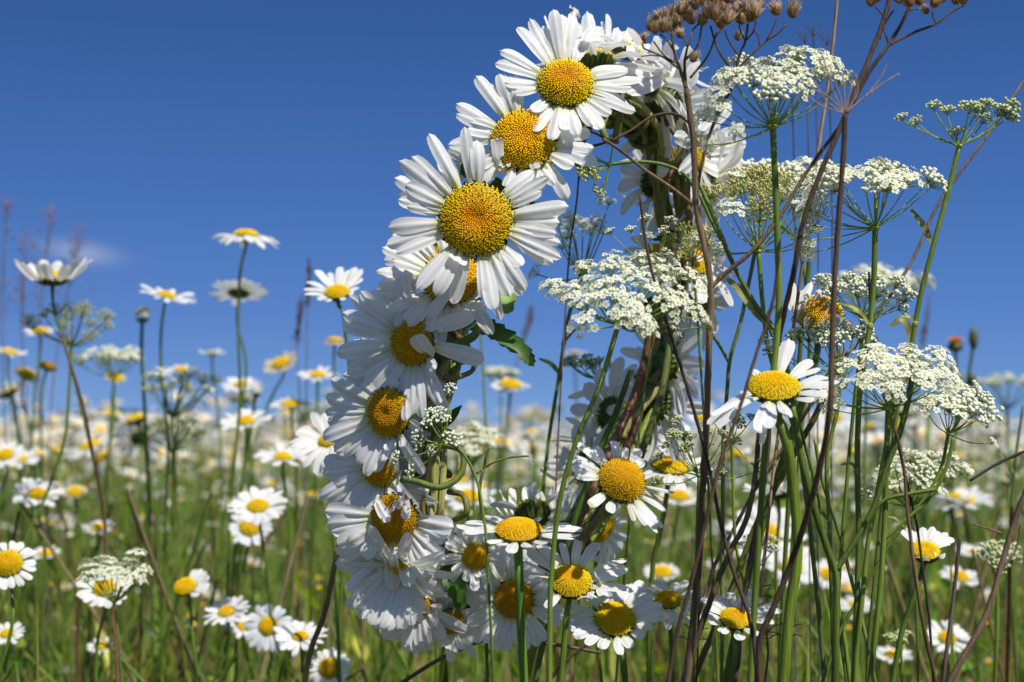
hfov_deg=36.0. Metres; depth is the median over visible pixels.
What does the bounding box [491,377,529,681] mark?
meadow daisy
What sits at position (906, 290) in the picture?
umbel plant
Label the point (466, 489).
meadow daisy
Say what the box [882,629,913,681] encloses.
umbel plant
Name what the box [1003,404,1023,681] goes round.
green stem
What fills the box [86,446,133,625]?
meadow daisy
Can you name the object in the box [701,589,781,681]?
daisy
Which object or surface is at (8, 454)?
meadow daisy
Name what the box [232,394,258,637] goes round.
meadow daisy
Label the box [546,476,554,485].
meadow daisy
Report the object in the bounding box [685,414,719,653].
meadow daisy
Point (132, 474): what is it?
meadow daisy
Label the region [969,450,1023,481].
dry twig
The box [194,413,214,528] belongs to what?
meadow daisy
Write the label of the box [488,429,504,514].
meadow daisy
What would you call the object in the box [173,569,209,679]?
meadow daisy
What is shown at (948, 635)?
dry stalk
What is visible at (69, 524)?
meadow daisy
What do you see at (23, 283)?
plume stalk
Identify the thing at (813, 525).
umbel plant
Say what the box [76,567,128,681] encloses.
meadow daisy
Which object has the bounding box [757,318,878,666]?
umbel plant
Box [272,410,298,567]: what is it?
meadow daisy
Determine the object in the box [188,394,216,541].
meadow daisy
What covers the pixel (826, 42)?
dead umbel
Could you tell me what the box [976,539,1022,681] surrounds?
umbel plant
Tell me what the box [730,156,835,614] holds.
umbel plant
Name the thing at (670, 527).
umbel plant
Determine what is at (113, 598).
umbel plant
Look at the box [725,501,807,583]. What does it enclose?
meadow daisy
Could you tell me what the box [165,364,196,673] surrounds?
meadow daisy
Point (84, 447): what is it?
meadow daisy
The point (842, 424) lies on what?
meadow daisy
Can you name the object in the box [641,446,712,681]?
daisy
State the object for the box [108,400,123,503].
meadow daisy
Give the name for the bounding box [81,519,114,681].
meadow daisy
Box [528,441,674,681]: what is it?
daisy
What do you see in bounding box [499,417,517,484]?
meadow daisy
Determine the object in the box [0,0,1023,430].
sky
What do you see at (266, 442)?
meadow daisy
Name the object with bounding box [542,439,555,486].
meadow daisy
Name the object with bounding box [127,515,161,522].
meadow daisy
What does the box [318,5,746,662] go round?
daisy wreath
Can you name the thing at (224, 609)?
meadow daisy
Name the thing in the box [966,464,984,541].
meadow daisy
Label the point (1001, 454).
umbel plant
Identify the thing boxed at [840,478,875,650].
umbel plant
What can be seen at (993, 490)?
meadow daisy
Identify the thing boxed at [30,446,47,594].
meadow daisy
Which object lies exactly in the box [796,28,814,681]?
dead umbel
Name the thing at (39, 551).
meadow daisy
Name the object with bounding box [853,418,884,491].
meadow daisy
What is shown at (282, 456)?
meadow daisy
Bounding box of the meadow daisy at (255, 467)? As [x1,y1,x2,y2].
[231,463,268,590]
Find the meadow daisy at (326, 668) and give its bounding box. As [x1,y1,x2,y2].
[309,647,367,681]
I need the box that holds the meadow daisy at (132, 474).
[116,467,145,641]
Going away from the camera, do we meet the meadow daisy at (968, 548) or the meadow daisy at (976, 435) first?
the meadow daisy at (968, 548)
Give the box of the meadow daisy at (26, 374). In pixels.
[13,365,39,673]
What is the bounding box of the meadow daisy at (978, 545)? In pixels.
[975,541,1001,627]
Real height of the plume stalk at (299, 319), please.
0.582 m
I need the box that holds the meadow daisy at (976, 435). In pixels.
[968,431,989,493]
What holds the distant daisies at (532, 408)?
on the meadow grass at (540, 466)
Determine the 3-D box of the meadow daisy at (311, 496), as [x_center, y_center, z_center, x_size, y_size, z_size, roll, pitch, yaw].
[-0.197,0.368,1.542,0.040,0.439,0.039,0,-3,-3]
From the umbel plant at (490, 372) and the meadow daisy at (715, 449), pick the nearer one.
the umbel plant at (490, 372)
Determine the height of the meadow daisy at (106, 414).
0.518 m
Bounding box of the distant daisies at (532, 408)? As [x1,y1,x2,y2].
[0,384,1023,510]
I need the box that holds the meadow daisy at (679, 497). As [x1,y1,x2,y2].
[658,486,696,681]
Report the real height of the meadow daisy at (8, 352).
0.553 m
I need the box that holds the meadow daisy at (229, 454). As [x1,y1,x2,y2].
[224,451,239,513]
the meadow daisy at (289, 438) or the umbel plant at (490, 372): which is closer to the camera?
the umbel plant at (490, 372)
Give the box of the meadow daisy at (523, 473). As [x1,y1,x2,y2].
[508,466,535,500]
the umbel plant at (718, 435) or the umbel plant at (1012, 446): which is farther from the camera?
the umbel plant at (718, 435)
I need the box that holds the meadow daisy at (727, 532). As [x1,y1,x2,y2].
[712,520,751,652]
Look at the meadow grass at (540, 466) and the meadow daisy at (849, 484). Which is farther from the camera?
the meadow grass at (540, 466)
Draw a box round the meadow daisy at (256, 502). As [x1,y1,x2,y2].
[227,486,287,681]
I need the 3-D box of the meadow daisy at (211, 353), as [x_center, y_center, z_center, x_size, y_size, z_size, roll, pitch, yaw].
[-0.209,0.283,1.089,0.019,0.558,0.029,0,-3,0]
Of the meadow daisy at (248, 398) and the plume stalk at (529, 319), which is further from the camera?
the meadow daisy at (248, 398)
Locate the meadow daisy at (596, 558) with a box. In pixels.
[580,536,617,681]
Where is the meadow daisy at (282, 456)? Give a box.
[253,444,310,679]
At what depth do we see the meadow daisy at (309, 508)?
2.00 m
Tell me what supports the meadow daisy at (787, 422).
on the ground at (1012, 433)
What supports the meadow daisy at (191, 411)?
on the ground at (1012, 433)
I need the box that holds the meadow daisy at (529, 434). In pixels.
[506,423,548,579]
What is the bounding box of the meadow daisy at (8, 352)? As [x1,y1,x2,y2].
[0,347,26,648]
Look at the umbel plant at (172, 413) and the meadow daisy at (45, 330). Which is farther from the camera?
the meadow daisy at (45, 330)
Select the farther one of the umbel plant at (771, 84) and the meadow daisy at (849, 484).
the meadow daisy at (849, 484)
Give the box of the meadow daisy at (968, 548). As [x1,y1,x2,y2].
[954,543,986,681]
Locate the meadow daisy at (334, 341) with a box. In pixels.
[323,337,344,668]
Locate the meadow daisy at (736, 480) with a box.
[709,475,744,588]
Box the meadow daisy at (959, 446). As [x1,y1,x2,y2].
[944,420,964,548]
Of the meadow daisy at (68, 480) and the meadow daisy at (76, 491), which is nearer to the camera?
the meadow daisy at (76, 491)
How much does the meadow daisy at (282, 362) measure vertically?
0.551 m
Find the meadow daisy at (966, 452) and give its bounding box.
[963,451,975,529]
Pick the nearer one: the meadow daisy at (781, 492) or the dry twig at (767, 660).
the dry twig at (767, 660)
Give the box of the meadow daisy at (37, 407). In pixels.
[28,403,45,429]
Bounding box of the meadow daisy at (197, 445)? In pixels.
[164,399,204,583]
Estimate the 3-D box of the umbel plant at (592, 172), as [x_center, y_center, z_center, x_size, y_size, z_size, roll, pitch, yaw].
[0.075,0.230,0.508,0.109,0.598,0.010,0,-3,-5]
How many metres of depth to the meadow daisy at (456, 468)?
1.14 m
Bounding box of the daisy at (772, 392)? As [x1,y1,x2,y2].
[707,339,839,681]
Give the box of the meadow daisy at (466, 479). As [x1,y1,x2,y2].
[446,475,493,681]
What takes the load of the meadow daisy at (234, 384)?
on the ground at (1012, 433)
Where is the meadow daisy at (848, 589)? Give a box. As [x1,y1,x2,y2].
[839,577,866,681]
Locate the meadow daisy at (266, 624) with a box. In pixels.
[243,603,292,681]
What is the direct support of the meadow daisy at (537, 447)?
on the ground at (1012, 433)
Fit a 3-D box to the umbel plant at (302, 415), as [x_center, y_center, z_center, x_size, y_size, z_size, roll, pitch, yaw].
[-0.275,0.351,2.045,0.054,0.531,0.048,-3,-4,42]
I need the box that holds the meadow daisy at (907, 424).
[881,410,940,673]
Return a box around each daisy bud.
[135,306,154,681]
[225,385,261,680]
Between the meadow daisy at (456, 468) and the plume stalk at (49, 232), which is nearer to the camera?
the plume stalk at (49, 232)
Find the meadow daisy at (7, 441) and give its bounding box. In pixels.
[0,438,9,534]
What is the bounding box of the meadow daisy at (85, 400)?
[70,397,90,559]
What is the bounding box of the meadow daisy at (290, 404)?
[270,397,310,681]
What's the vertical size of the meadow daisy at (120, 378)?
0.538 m
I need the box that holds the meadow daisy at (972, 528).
[954,503,983,652]
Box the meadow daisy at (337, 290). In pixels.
[304,267,362,679]
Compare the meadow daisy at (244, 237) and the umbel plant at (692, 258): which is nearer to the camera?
the umbel plant at (692, 258)
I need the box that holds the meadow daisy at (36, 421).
[28,419,43,468]
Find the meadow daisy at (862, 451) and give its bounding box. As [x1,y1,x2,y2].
[860,446,873,595]
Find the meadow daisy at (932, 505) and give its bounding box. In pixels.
[924,499,957,597]
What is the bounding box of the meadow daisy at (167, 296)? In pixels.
[139,284,196,681]
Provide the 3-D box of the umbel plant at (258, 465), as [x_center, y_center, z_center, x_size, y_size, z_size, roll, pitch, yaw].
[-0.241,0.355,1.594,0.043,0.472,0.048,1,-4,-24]
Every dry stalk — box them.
[60,331,118,681]
[302,542,338,681]
[400,641,600,681]
[552,645,587,678]
[639,195,755,681]
[666,252,780,681]
[680,78,1023,681]
[682,402,814,681]
[694,347,844,681]
[754,0,838,681]
[868,272,932,681]
[894,428,937,681]
[941,537,961,681]
[946,489,1023,681]
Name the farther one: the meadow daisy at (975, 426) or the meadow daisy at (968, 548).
the meadow daisy at (975, 426)
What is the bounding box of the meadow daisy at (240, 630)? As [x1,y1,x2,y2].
[225,613,258,681]
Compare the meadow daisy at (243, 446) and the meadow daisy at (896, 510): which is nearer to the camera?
the meadow daisy at (896, 510)
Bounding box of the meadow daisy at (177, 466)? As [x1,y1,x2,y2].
[160,415,180,533]
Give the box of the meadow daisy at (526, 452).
[521,439,545,496]
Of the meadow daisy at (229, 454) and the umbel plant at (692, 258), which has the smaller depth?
the umbel plant at (692, 258)
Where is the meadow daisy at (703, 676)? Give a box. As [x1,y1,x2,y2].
[699,600,704,681]
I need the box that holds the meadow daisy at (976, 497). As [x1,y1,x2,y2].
[932,485,993,681]
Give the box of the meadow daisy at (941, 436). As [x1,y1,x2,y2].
[932,433,952,530]
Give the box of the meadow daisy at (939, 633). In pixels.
[920,620,970,681]
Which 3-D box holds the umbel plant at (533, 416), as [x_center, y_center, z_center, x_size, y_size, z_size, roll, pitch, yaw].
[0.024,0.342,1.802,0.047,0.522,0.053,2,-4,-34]
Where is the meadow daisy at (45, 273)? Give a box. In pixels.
[14,257,112,681]
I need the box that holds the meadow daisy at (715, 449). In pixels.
[707,444,726,520]
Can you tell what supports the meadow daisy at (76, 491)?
on the ground at (1012, 433)
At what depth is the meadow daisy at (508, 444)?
1.13 m
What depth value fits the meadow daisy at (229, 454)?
2.73 m
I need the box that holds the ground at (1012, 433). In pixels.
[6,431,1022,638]
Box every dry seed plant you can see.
[554,33,646,516]
[602,0,836,681]
[696,0,802,681]
[734,0,967,681]
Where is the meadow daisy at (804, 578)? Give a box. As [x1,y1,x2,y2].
[766,546,822,681]
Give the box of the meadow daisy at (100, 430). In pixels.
[84,419,108,558]
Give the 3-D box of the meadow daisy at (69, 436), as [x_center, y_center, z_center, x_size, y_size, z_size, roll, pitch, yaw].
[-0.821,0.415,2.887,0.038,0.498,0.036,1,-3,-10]
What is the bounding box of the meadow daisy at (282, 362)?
[228,351,296,680]
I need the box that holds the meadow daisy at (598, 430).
[568,419,616,669]
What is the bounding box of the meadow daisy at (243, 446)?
[237,443,257,486]
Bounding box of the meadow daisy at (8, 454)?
[0,441,24,681]
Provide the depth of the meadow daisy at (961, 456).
1.50 m
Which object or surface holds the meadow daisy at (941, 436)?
on the ground at (1012, 433)
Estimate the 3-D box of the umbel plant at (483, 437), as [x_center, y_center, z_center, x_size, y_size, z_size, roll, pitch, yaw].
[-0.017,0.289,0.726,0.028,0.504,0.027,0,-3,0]
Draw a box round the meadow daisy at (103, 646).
[87,637,136,681]
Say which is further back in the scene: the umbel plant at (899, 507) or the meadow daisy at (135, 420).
the umbel plant at (899, 507)
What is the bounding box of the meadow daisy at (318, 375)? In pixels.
[297,366,339,655]
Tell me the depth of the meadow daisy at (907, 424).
1.23 m
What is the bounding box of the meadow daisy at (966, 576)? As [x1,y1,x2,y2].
[938,566,978,681]
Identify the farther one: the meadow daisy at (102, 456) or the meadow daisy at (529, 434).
the meadow daisy at (102, 456)
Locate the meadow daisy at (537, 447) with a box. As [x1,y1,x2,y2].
[515,444,553,549]
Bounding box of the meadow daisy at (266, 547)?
[245,543,274,660]
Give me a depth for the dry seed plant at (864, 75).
0.44 m
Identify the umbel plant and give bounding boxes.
[0,300,115,609]
[10,454,62,645]
[67,344,144,681]
[75,548,153,681]
[139,409,212,634]
[140,365,225,681]
[199,442,226,604]
[216,431,240,467]
[235,426,256,555]
[251,439,273,448]
[255,461,299,592]
[268,404,297,594]
[292,407,323,585]
[293,460,304,569]
[310,400,330,543]
[321,388,361,639]
[331,569,338,680]
[391,382,494,681]
[447,149,495,681]
[451,421,502,681]
[459,412,488,509]
[466,439,493,519]
[479,366,520,681]
[514,412,557,681]
[527,197,616,662]
[537,249,714,681]
[563,353,612,681]
[576,134,847,681]
[596,405,642,681]
[604,213,677,681]
[651,415,760,681]
[652,470,676,612]
[662,220,723,681]
[682,44,857,681]
[685,163,850,681]
[700,425,728,536]
[710,413,760,610]
[712,428,748,561]
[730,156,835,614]
[737,533,778,565]
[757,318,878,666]
[791,156,947,681]
[800,502,841,681]
[810,342,963,681]
[812,271,917,582]
[814,262,935,681]
[821,380,1003,681]
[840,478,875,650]
[853,97,1020,681]
[860,463,876,488]
[861,412,884,592]
[861,446,974,681]
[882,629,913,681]
[883,367,966,681]
[888,492,935,607]
[957,493,980,609]
[967,414,1023,609]
[976,372,1023,680]
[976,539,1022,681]
[983,452,1005,515]
[987,441,1023,542]
[1001,470,1023,574]
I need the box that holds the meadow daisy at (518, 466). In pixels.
[506,462,526,501]
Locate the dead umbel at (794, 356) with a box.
[781,41,800,681]
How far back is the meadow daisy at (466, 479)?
1.00 m
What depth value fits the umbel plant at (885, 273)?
0.80 m
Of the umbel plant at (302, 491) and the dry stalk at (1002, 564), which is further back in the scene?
the umbel plant at (302, 491)
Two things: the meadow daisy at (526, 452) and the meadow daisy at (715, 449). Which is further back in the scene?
the meadow daisy at (715, 449)
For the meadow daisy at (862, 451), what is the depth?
2.86 m
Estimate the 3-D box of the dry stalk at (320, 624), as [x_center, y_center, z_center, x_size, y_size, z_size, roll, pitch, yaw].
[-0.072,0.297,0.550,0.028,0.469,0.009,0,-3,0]
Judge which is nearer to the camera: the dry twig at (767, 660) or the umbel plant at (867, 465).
the dry twig at (767, 660)
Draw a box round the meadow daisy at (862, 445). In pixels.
[860,443,869,479]
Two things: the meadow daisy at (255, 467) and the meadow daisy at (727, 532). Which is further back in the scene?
the meadow daisy at (255, 467)
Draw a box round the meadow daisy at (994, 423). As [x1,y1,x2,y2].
[989,417,1011,539]
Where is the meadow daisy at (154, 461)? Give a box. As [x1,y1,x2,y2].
[151,457,164,535]
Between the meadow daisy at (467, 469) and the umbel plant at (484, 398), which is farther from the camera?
the meadow daisy at (467, 469)
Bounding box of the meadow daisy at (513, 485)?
[500,478,528,505]
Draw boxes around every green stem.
[476,447,528,681]
[533,369,633,681]
[699,182,826,681]
[704,253,755,681]
[777,243,811,681]
[788,361,936,681]
[813,439,876,681]
[865,208,932,681]
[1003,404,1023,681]
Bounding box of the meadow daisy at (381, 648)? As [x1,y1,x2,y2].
[380,635,383,681]
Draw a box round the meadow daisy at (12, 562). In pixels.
[0,541,36,672]
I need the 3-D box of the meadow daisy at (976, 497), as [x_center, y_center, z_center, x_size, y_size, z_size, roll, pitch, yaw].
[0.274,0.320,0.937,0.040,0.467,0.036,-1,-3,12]
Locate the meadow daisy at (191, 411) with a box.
[182,405,203,565]
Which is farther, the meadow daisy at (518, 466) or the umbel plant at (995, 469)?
the meadow daisy at (518, 466)
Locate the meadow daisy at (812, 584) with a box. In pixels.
[800,469,836,668]
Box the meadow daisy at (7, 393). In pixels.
[0,379,29,624]
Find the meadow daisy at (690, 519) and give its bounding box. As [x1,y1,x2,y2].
[650,453,692,681]
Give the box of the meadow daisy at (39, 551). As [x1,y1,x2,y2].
[32,545,66,681]
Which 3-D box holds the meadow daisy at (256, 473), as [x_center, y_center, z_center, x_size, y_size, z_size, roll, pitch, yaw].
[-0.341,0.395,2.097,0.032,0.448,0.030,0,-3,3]
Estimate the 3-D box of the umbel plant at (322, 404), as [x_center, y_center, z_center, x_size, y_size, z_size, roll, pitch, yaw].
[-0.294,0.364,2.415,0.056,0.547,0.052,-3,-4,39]
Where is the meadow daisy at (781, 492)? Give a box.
[743,481,802,657]
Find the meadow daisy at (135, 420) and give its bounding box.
[114,406,163,681]
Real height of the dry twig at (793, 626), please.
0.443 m
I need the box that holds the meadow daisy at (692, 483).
[691,460,719,680]
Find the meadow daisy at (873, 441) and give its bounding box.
[860,430,902,637]
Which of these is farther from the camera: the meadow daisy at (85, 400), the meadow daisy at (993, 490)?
the meadow daisy at (85, 400)
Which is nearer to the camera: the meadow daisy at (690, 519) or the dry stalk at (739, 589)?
the dry stalk at (739, 589)
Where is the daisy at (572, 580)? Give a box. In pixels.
[506,538,633,681]
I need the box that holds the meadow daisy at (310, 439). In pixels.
[289,411,340,681]
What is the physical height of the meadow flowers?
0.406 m
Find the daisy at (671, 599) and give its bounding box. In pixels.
[635,580,702,681]
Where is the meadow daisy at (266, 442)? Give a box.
[256,440,272,563]
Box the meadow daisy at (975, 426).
[949,422,985,618]
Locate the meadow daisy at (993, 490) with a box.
[974,469,1005,591]
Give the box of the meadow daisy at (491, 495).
[480,467,494,538]
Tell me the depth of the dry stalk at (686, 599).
0.41 m
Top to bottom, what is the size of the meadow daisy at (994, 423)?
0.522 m
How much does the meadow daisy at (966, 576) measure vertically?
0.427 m
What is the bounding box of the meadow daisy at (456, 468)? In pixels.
[447,427,477,681]
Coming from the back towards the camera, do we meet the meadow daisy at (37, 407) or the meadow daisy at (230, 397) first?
the meadow daisy at (37, 407)
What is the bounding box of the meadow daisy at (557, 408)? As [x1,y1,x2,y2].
[550,399,570,516]
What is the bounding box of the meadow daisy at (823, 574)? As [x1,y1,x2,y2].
[803,559,848,681]
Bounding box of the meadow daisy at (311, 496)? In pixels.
[293,492,325,650]
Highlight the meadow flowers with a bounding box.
[0,433,1023,681]
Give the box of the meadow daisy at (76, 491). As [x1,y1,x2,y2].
[62,484,91,681]
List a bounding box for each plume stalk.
[0,197,24,655]
[9,226,38,600]
[24,204,60,681]
[44,212,94,657]
[291,294,303,681]
[302,257,311,621]
[484,303,534,677]
[911,294,931,681]
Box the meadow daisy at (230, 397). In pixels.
[221,390,247,589]
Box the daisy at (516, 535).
[456,515,581,681]
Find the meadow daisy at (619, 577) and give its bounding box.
[615,555,637,681]
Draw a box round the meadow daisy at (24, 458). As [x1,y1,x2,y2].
[0,449,40,681]
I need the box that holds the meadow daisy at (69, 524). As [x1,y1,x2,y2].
[50,511,77,640]
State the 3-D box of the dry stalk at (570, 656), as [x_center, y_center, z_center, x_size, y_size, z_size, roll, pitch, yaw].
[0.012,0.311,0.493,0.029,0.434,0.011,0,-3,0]
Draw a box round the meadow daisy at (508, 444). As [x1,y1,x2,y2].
[476,438,531,652]
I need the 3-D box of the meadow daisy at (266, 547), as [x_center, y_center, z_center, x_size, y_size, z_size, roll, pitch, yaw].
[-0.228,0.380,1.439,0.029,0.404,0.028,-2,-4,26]
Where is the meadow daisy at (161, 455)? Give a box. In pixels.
[140,443,169,583]
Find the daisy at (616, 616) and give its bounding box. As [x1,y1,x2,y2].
[569,580,664,681]
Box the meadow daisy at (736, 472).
[709,457,744,590]
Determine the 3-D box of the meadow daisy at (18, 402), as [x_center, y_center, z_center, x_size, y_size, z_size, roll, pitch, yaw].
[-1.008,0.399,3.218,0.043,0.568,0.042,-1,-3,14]
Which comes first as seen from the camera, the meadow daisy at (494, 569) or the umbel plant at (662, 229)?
the umbel plant at (662, 229)
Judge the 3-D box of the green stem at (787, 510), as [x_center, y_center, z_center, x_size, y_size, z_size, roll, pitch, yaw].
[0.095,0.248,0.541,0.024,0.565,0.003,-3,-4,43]
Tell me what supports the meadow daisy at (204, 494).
on the ground at (1012, 433)
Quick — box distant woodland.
[0,408,324,433]
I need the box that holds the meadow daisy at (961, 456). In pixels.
[941,446,968,560]
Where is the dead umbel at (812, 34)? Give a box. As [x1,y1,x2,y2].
[805,22,823,681]
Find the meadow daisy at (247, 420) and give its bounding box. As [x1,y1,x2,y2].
[220,408,272,666]
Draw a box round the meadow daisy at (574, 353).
[564,350,589,681]
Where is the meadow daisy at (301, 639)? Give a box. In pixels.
[273,620,327,681]
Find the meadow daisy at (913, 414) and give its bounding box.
[889,399,925,642]
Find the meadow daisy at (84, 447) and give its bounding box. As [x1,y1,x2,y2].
[58,431,122,679]
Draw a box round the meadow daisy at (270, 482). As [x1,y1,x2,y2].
[261,475,289,667]
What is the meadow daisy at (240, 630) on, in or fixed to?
on the ground at (1012, 433)
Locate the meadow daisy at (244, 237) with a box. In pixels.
[211,229,279,681]
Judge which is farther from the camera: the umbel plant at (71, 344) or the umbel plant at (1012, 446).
the umbel plant at (1012, 446)
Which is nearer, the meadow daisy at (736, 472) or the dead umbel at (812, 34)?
the dead umbel at (812, 34)
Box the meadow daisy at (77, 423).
[63,413,95,603]
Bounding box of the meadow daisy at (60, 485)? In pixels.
[49,483,67,667]
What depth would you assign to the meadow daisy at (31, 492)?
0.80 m
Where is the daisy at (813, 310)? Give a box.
[722,282,858,681]
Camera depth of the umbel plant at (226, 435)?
3.05 m
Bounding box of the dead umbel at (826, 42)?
[818,30,837,551]
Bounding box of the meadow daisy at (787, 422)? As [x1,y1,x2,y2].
[768,418,790,634]
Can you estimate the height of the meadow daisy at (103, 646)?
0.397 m
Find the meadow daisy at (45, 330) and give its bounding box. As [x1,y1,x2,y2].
[22,327,56,681]
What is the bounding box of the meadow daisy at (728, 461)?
[719,438,759,640]
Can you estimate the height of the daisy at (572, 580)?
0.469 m
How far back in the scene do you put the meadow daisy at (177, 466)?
2.91 m
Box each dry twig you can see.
[589,112,687,146]
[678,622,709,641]
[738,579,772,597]
[762,623,781,681]
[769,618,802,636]
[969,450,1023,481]
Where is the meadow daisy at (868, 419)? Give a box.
[848,402,878,642]
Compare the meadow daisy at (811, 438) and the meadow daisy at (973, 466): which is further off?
the meadow daisy at (973, 466)
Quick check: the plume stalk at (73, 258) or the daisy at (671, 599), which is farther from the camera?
the plume stalk at (73, 258)
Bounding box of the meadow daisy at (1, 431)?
[0,426,11,437]
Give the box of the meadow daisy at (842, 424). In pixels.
[810,402,854,613]
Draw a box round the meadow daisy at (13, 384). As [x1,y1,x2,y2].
[0,382,19,527]
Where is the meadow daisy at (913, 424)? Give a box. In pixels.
[904,419,936,680]
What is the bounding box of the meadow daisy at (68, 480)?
[57,468,72,562]
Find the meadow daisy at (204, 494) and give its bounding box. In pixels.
[193,493,208,567]
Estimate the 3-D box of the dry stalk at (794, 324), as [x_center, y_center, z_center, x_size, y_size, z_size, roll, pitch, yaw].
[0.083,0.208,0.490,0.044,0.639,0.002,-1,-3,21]
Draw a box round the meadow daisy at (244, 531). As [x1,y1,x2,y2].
[229,508,272,681]
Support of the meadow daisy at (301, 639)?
on the ground at (1012, 433)
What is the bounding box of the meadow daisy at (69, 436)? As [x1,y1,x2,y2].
[55,432,75,550]
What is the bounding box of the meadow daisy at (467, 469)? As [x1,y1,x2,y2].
[452,467,479,663]
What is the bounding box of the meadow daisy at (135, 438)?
[112,420,165,595]
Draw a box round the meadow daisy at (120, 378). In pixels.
[102,372,126,681]
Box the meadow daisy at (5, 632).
[0,621,24,681]
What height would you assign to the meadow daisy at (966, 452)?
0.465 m
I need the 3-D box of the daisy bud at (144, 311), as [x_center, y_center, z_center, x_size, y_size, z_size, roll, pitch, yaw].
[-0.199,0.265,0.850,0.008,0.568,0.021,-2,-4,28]
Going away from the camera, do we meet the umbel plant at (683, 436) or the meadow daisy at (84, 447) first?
the umbel plant at (683, 436)
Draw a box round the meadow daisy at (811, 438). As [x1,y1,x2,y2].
[800,412,812,625]
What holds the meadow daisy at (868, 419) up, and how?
on the ground at (1012, 433)
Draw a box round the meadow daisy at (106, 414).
[86,409,131,681]
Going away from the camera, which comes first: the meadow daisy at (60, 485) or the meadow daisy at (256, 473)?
the meadow daisy at (60, 485)
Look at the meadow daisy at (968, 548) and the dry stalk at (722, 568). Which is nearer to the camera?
the dry stalk at (722, 568)
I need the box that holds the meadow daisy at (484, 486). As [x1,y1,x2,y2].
[478,478,495,677]
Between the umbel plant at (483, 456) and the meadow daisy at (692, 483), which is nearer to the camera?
the meadow daisy at (692, 483)
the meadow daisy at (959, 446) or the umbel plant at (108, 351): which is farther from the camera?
the meadow daisy at (959, 446)
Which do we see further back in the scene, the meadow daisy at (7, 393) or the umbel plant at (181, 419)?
the meadow daisy at (7, 393)
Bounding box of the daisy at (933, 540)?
[890,526,954,681]
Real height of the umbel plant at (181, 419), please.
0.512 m
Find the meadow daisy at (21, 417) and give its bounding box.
[18,411,31,422]
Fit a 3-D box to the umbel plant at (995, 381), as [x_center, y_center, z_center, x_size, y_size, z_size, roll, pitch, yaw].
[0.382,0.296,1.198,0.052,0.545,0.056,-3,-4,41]
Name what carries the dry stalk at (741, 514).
on the ground at (1012, 433)
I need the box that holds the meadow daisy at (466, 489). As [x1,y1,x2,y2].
[445,482,496,681]
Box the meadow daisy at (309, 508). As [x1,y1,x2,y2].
[309,427,320,591]
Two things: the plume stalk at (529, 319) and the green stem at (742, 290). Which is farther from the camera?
the plume stalk at (529, 319)
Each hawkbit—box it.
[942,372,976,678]
[947,335,964,565]
[948,327,977,660]
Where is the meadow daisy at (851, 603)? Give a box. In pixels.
[840,596,875,681]
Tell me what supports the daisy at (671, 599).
on the ground at (1012, 433)
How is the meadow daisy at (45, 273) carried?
on the ground at (1012, 433)
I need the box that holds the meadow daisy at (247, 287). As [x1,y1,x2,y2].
[204,278,267,681]
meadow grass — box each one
[0,434,1023,542]
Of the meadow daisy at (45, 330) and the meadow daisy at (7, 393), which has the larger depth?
the meadow daisy at (7, 393)
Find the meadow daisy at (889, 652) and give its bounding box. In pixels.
[840,646,913,681]
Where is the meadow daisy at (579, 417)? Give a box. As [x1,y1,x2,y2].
[571,415,583,419]
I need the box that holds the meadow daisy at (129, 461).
[117,458,137,570]
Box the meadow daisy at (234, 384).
[220,377,267,681]
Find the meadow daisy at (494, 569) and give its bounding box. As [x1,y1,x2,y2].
[473,553,496,681]
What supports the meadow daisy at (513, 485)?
on the ground at (1012, 433)
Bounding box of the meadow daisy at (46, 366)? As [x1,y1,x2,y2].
[39,361,72,681]
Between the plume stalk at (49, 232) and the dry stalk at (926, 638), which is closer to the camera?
the dry stalk at (926, 638)
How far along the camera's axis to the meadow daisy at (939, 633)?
0.72 m
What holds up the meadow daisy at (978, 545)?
on the ground at (1012, 433)
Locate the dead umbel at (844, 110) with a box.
[755,52,899,681]
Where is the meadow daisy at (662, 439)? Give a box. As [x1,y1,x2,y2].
[653,437,678,626]
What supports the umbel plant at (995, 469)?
on the ground at (1012, 433)
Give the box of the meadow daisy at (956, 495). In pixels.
[936,489,977,681]
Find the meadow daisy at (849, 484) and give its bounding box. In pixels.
[847,461,862,539]
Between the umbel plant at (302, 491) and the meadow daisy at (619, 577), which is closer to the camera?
the meadow daisy at (619, 577)
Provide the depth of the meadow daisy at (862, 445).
2.87 m
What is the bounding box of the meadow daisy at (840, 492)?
[824,483,862,582]
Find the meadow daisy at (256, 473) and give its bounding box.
[251,469,267,570]
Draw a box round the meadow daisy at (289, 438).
[276,424,319,665]
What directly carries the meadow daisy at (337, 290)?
on the ground at (1012, 433)
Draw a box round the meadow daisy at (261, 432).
[246,427,271,481]
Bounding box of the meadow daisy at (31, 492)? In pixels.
[12,478,64,680]
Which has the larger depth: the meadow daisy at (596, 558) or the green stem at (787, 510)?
the meadow daisy at (596, 558)
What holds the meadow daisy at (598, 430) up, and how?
on the ground at (1012, 433)
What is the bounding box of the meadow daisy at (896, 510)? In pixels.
[869,401,900,565]
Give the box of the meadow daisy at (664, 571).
[643,563,679,681]
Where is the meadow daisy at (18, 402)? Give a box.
[16,398,29,433]
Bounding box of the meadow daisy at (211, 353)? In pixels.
[199,349,225,667]
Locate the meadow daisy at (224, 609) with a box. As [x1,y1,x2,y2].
[204,595,250,681]

